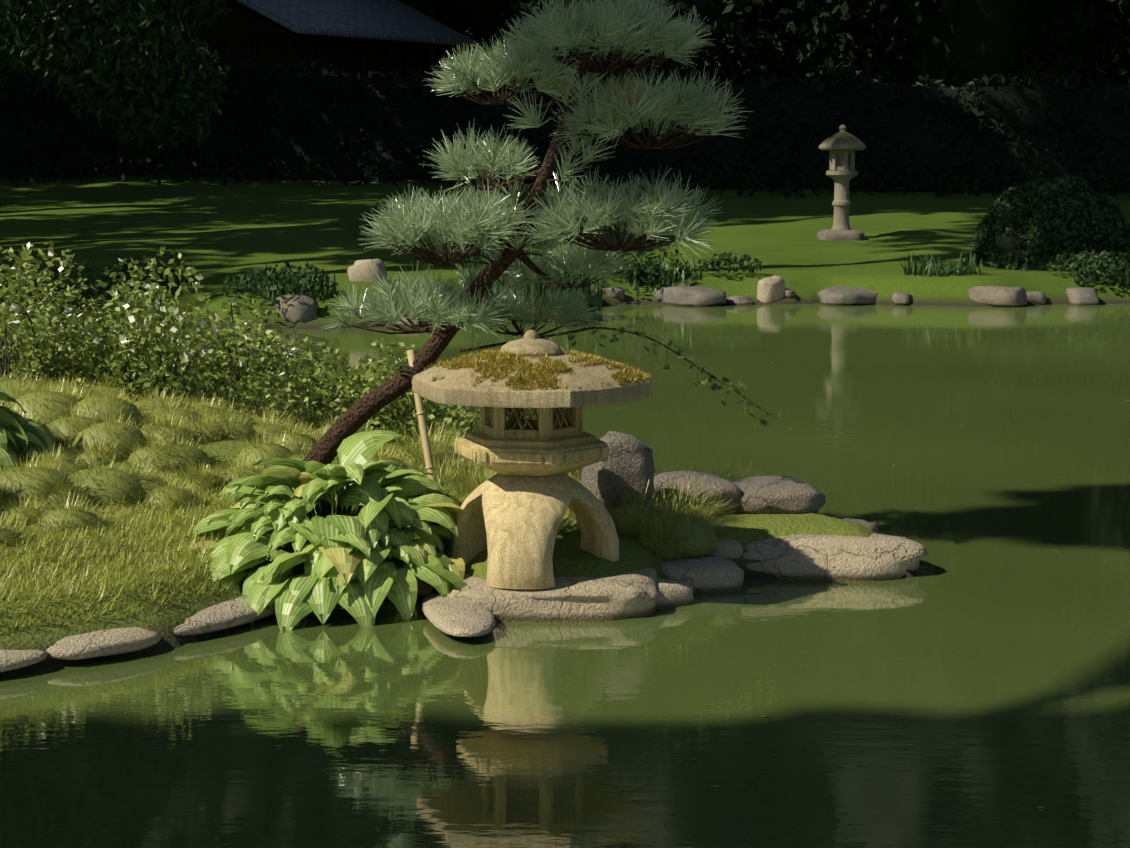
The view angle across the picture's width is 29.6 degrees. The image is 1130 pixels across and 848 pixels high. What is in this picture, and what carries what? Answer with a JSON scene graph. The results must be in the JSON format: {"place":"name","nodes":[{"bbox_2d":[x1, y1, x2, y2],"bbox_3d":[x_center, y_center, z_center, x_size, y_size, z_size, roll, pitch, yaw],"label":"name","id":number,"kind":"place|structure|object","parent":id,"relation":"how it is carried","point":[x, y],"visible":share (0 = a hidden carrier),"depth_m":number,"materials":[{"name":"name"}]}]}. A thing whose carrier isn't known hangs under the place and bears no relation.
{"place":"outdoors","nodes":[
{"label":"outdoors","id":0,"kind":"place"},
{"bbox_2d":[0,454,451,633],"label":"fine grass","id":1,"kind":"structure","parent":0,"point":[173,520],"depth_m":8.07,"materials":[{"name":"green plant"}]},
{"bbox_2d":[390,0,579,71],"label":"tree leaves","id":2,"kind":"object","parent":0,"point":[467,31],"depth_m":58.16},
{"bbox_2d":[0,303,1129,847],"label":"pond water","id":3,"kind":"structure","parent":0,"point":[966,685],"depth_m":7.15,"materials":[{"name":"green liquid"}]},
{"bbox_2d":[0,650,46,671],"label":"edge stone","id":4,"kind":"object","parent":3,"relation":"on","point":[12,659],"visible":0.9,"depth_m":7.16,"materials":[{"name":"grey stone"}]},
{"bbox_2d":[46,627,160,659],"bbox_3d":[-1.627,0.760,7.472,0.473,0.078,0.283,-6,9,-41],"label":"edge stone","id":5,"kind":"object","parent":3,"relation":"on","point":[110,642],"visible":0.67,"depth_m":7.37,"materials":[{"name":"grey stone"}]},
{"bbox_2d":[172,596,274,635],"bbox_3d":[-1.256,0.701,8.004,0.284,0.087,0.891,4,8,28],"label":"edge stone","id":6,"kind":"object","parent":3,"relation":"on","point":[229,614],"visible":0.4,"depth_m":7.80,"materials":[{"name":"grey stone"}]},
{"bbox_2d":[396,567,433,596],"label":"edge stone","id":7,"kind":"object","parent":3,"relation":"on","point":[424,589],"visible":0.04,"depth_m":8.38,"materials":[{"name":"grey stone"}]},
{"bbox_2d":[421,593,494,636],"bbox_3d":[-0.393,0.709,7.967,0.248,0.070,0.729,-2,7,-13],"label":"edge stone","id":8,"kind":"object","parent":3,"relation":"on","point":[457,617],"visible":0.85,"depth_m":7.82,"materials":[{"name":"grey stone"}]},
{"bbox_2d":[656,578,693,609],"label":"rock","id":9,"kind":"object","parent":3,"relation":"on","point":[674,593],"visible":0.27,"depth_m":8.29,"materials":[{"name":"grey stone"}]},
{"bbox_2d":[817,286,878,304],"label":"rock","id":10,"kind":"object","parent":3,"relation":"on","point":[840,295],"visible":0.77,"depth_m":25.88,"materials":[{"name":"grey stone"}]},
{"bbox_2d":[1026,291,1046,303],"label":"rock","id":11,"kind":"object","parent":3,"relation":"on","point":[1038,297],"visible":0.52,"depth_m":25.91,"materials":[{"name":"grey stone"}]},
{"bbox_2d":[0,175,1129,676],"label":"ground","id":12,"kind":"structure","parent":0,"point":[214,231],"depth_m":27.57,"materials":[{"name":"green plant"}]},
{"bbox_2d":[0,391,53,468],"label":"hosta clump","id":13,"kind":"object","parent":12,"relation":"on","point":[31,432],"visible":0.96,"depth_m":9.18,"materials":[{"name":"green plant"}]},
{"bbox_2d":[0,0,233,151],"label":"tree","id":14,"kind":"object","parent":12,"relation":"on","point":[97,47],"depth_m":35.90,"materials":[{"name":"green plant"}]},
{"bbox_2d":[131,303,163,330],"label":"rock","id":15,"kind":"object","parent":12,"relation":"on","point":[155,312],"visible":0.04,"depth_m":22.00,"materials":[{"name":"grey stone"}]},
{"bbox_2d":[0,240,509,443],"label":"shrub","id":16,"kind":"object","parent":12,"relation":"on","point":[344,385],"depth_m":11.29,"materials":[{"name":"green plant"}]},
{"bbox_2d":[0,242,313,375],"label":"flowers","id":17,"kind":"object","parent":16,"relation":"on","point":[132,319],"visible":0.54,"depth_m":11.14,"materials":[{"name":"white plant"}]},
{"bbox_2d":[145,0,431,77],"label":"tea house walls","id":18,"kind":"structure","parent":12,"relation":"on","point":[264,42],"depth_m":51.11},
{"bbox_2d":[77,0,475,46],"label":"roof","id":19,"kind":"structure","parent":18,"relation":"on","point":[393,20],"depth_m":52.02,"materials":[{"name":"grey tile"}]},
{"bbox_2d":[322,68,423,77],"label":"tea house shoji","id":20,"kind":"object","parent":18,"relation":"in","point":[370,73],"visible":0.05,"depth_m":51.38,"materials":[{"name":"white paper"}]},
{"bbox_2d":[247,266,341,305],"bbox_3d":[-2.883,-1.454,22.803,1.147,0.446,0.725,0,7,2],"label":"shrub","id":21,"kind":"object","parent":12,"relation":"on","point":[332,291],"visible":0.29,"depth_m":22.66,"materials":[{"name":"green plant"}]},
{"bbox_2d":[274,295,317,323],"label":"rock","id":22,"kind":"object","parent":12,"relation":"on","point":[296,309],"visible":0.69,"depth_m":22.24,"materials":[{"name":"grey stone"}]},
{"bbox_2d":[189,430,478,629],"bbox_3d":[-0.912,0.382,8.482,1.337,0.684,1.335,0,7,2],"label":"hosta clump","id":23,"kind":"object","parent":12,"relation":"on","point":[351,571],"depth_m":8.16,"materials":[{"name":"green plant"}]},
{"bbox_2d":[249,18,435,70],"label":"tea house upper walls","id":24,"kind":"structure","parent":12,"relation":"on","point":[279,26],"depth_m":55.87,"materials":[{"name":"brown wood"}]},
{"bbox_2d":[399,1,471,20],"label":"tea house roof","id":25,"kind":"structure","parent":24,"relation":"on","point":[412,5],"depth_m":58.03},
{"bbox_2d":[0,369,717,558],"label":"mondo grass mounds","id":26,"kind":"object","parent":12,"relation":"on","point":[124,484],"visible":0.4,"depth_m":9.43,"materials":[{"name":"green plant"}]},
{"bbox_2d":[0,360,760,561],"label":"mondo grass clumps","id":27,"kind":"object","parent":26,"relation":"on","point":[472,471],"visible":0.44,"depth_m":9.47,"materials":[{"name":"green plant"}]},
{"bbox_2d":[303,0,752,464],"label":"pine","id":28,"kind":"object","parent":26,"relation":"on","point":[484,218],"depth_m":9.10,"materials":[{"name":"green plant"}]},
{"bbox_2d":[399,364,425,377],"bbox_3d":[-0.661,-0.229,9.406,0.130,0.078,0.111,0,7,2],"label":"rope","id":29,"kind":"object","parent":28,"relation":"attached to","point":[407,370],"visible":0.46,"depth_m":9.36,"materials":[{"name":"brown fabric"}]},
{"bbox_2d":[347,258,387,281],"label":"rock","id":30,"kind":"object","parent":12,"relation":"on","point":[360,270],"visible":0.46,"depth_m":23.89,"materials":[{"name":"beige stone"}]},
{"bbox_2d":[396,315,431,326],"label":"rock","id":31,"kind":"object","parent":12,"relation":"on","point":[400,323],"visible":0.23,"depth_m":22.46,"materials":[{"name":"grey stone"}]},
{"bbox_2d":[407,350,435,489],"bbox_3d":[-0.613,0.045,9.321,0.037,0.718,0.337,-3,8,-26],"label":"bamboo stake","id":32,"kind":"object","parent":12,"relation":"on","point":[421,414],"visible":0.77,"depth_m":9.32,"materials":[{"name":"beige wood"}]},
{"bbox_2d":[467,236,623,322],"bbox_3d":[-0.275,-1.621,23.444,1.878,0.994,1.356,0,7,2],"label":"iris clump","id":33,"kind":"object","parent":12,"relation":"on","point":[540,288],"visible":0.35,"depth_m":23.27,"materials":[{"name":"green plant"}]},
{"bbox_2d":[448,568,658,621],"bbox_3d":[-0.042,0.656,8.398,0.828,0.185,0.788,0,7,2],"label":"flat rock","id":34,"kind":"object","parent":12,"relation":"on","point":[631,594],"visible":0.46,"depth_m":8.04,"materials":[{"name":"grey stone"}]},
{"bbox_2d":[412,330,652,588],"bbox_3d":[-0.131,0.109,8.321,0.941,0.950,0.898,0,7,2],"label":"stone lantern","id":35,"kind":"object","parent":34,"relation":"on","point":[524,498],"visible":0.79,"depth_m":8.12,"materials":[{"name":"stone"}]},
{"bbox_2d":[423,346,650,389],"bbox_3d":[-0.114,-0.235,8.273,0.908,0.127,0.866,0,7,2],"label":"moss","id":36,"kind":"object","parent":35,"relation":"on","point":[490,356],"visible":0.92,"depth_m":8.08,"materials":[{"name":"plant"}]},
{"bbox_2d":[0,147,1129,200],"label":"hedge foot plants","id":37,"kind":"object","parent":12,"relation":"on","point":[64,173],"visible":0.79,"depth_m":40.12,"materials":[{"name":"green plant"}]},
{"bbox_2d":[0,51,1129,193],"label":"hedge","id":38,"kind":"object","parent":12,"relation":"on","point":[1104,120],"depth_m":41.57,"materials":[{"name":"green plant"}]},
{"bbox_2d":[33,240,1129,304],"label":"shrubs","id":39,"kind":"object","parent":12,"relation":"on","point":[1093,269],"visible":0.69,"depth_m":23.30,"materials":[{"name":"green plant"}]},
{"bbox_2d":[581,286,602,304],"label":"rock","id":40,"kind":"object","parent":12,"relation":"on","point":[592,291],"visible":0.08,"depth_m":25.50,"materials":[{"name":"grey stone"}]},
{"bbox_2d":[603,287,624,299],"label":"rock","id":41,"kind":"object","parent":12,"relation":"on","point":[615,292],"visible":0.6,"depth_m":26.01,"materials":[{"name":"grey stone"}]},
{"bbox_2d":[581,431,654,512],"bbox_3d":[0.224,0.229,9.128,0.309,0.399,0.266,-2,7,-13],"label":"boulder","id":42,"kind":"object","parent":12,"relation":"on","point":[628,462],"visible":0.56,"depth_m":9.01,"materials":[{"name":"grey stone"}]},
{"bbox_2d":[620,252,702,293],"bbox_3d":[1.204,-1.864,26.473,0.997,0.523,0.814,5,9,37],"label":"shrub","id":43,"kind":"object","parent":12,"relation":"on","point":[686,271],"visible":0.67,"depth_m":26.34,"materials":[{"name":"green plant"}]},
{"bbox_2d":[481,0,856,85],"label":"tree leaves","id":44,"kind":"object","parent":12,"relation":"on","point":[755,63],"depth_m":46.63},
{"bbox_2d":[654,285,726,306],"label":"rock","id":45,"kind":"object","parent":12,"relation":"on","point":[681,295],"visible":0.9,"depth_m":25.69,"materials":[{"name":"grey stone"}]},
{"bbox_2d":[654,471,740,514],"bbox_3d":[0.537,0.309,9.467,0.494,0.205,0.302,1,7,10],"label":"boulder","id":46,"kind":"object","parent":12,"relation":"on","point":[708,484],"visible":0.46,"depth_m":9.35,"materials":[{"name":"grey stone"}]},
{"bbox_2d":[662,556,743,594],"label":"rock","id":47,"kind":"object","parent":12,"relation":"on","point":[707,575],"visible":0.5,"depth_m":8.56,"materials":[{"name":"grey stone"}]},
{"bbox_2d":[708,536,742,557],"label":"rock","id":48,"kind":"object","parent":12,"relation":"on","point":[730,549],"visible":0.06,"depth_m":8.88,"materials":[{"name":"grey stone"}]},
{"bbox_2d":[726,295,754,304],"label":"rock","id":49,"kind":"object","parent":12,"relation":"on","point":[738,300],"visible":0.48,"depth_m":25.88,"materials":[{"name":"grey stone"}]},
{"bbox_2d":[757,275,785,302],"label":"rock","id":50,"kind":"object","parent":12,"relation":"on","point":[771,289],"visible":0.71,"depth_m":26.01,"materials":[{"name":"beige stone"}]},
{"bbox_2d":[732,476,824,513],"bbox_3d":[0.910,0.334,9.530,0.494,0.192,0.332,-1,7,-8],"label":"boulder","id":51,"kind":"object","parent":12,"relation":"on","point":[774,495],"visible":0.73,"depth_m":9.41,"materials":[{"name":"grey stone"}]},
{"bbox_2d":[784,288,795,297],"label":"rock","id":52,"kind":"object","parent":12,"relation":"on","point":[788,292],"visible":0.48,"depth_m":26.09,"materials":[{"name":"grey stone"}]},
{"bbox_2d":[764,24,828,73],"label":"tree leaves","id":53,"kind":"object","parent":12,"relation":"on","point":[813,54],"depth_m":59.25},
{"bbox_2d":[764,61,844,84],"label":"distant tree","id":54,"kind":"object","parent":12,"relation":"on","point":[790,76],"depth_m":67.03,"materials":[{"name":"green plant"}]},
{"bbox_2d":[743,533,927,580],"bbox_3d":[1.026,0.580,9.070,0.968,0.248,0.598,0,7,-2],"label":"rock","id":55,"kind":"object","parent":12,"relation":"on","point":[874,557],"visible":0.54,"depth_m":8.85,"materials":[{"name":"grey stone"}]},
{"bbox_2d":[817,229,864,240],"bbox_3d":[4.097,-2.769,31.779,0.704,0.236,0.594,0,7,2],"label":"lantern base","id":56,"kind":"object","parent":12,"relation":"on","point":[841,235],"visible":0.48,"depth_m":31.51,"materials":[{"name":"grey stone"}]},
{"bbox_2d":[819,124,865,229],"bbox_3d":[4.099,-3.635,31.683,0.700,1.585,0.700,0,7,2],"label":"stone lantern","id":57,"kind":"object","parent":56,"relation":"on","point":[841,172],"visible":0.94,"depth_m":31.56,"materials":[{"name":"stone"}]},
{"bbox_2d":[834,517,876,532],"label":"boulder","id":58,"kind":"object","parent":12,"relation":"on","point":[872,526],"visible":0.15,"depth_m":9.50,"materials":[{"name":"grey stone"}]},
{"bbox_2d":[892,292,911,304],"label":"rock","id":59,"kind":"object","parent":12,"relation":"on","point":[901,298],"visible":0.92,"depth_m":25.81,"materials":[{"name":"grey stone"}]},
{"bbox_2d":[765,0,1097,87],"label":"tree","id":60,"kind":"object","parent":12,"relation":"on","point":[992,37],"depth_m":46.26,"materials":[{"name":"green plant"}]},
{"bbox_2d":[897,249,986,276],"bbox_3d":[4.732,-1.993,26.596,1.049,0.341,0.832,4,8,30],"label":"iris clump","id":61,"kind":"object","parent":12,"relation":"on","point":[925,267],"visible":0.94,"depth_m":26.54,"materials":[{"name":"green plant"}]},
{"bbox_2d":[968,286,1026,306],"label":"rock","id":62,"kind":"object","parent":12,"relation":"on","point":[998,296],"visible":0.77,"depth_m":25.56,"materials":[{"name":"beige stone"}]},
{"bbox_2d":[965,174,1129,271],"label":"round shrub","id":63,"kind":"object","parent":12,"relation":"on","point":[1016,195],"depth_m":27.41,"materials":[{"name":"green plant"}]},
{"bbox_2d":[1065,287,1098,304],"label":"rock","id":64,"kind":"object","parent":12,"relation":"on","point":[1083,296],"visible":0.71,"depth_m":25.86,"materials":[{"name":"grey stone"}]},
{"bbox_2d":[1075,52,1129,86],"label":"distant tree","id":65,"kind":"object","parent":12,"relation":"on","point":[1110,79],"depth_m":65.84,"materials":[{"name":"green plant"}]},
{"bbox_2d":[1078,253,1129,286],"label":"shrub","id":66,"kind":"object","parent":12,"relation":"on","point":[1106,283],"visible":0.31,"depth_m":26.50,"materials":[{"name":"green plant"}]},
{"bbox_2d":[1104,0,1129,30],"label":"tree leaves","id":67,"kind":"object","parent":12,"relation":"on","point":[1107,8],"visible":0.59,"depth_m":47.01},
{"bbox_2d":[460,311,780,428],"bbox_3d":[0.235,-0.243,9.377,1.416,0.515,0.312,0,7,2],"label":"maple twig","id":68,"kind":"object","parent":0,"point":[714,386],"depth_m":9.31,"materials":[{"name":"green plant"}]},
{"bbox_2d":[276,319,1128,807],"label":"floating leaves","id":69,"kind":"object","parent":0,"point":[692,759],"visible":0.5,"depth_m":6.30,"materials":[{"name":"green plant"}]},
{"bbox_2d":[1050,0,1129,88],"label":"tree leaves","id":70,"kind":"object","parent":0,"point":[1089,11],"depth_m":48.25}
]}

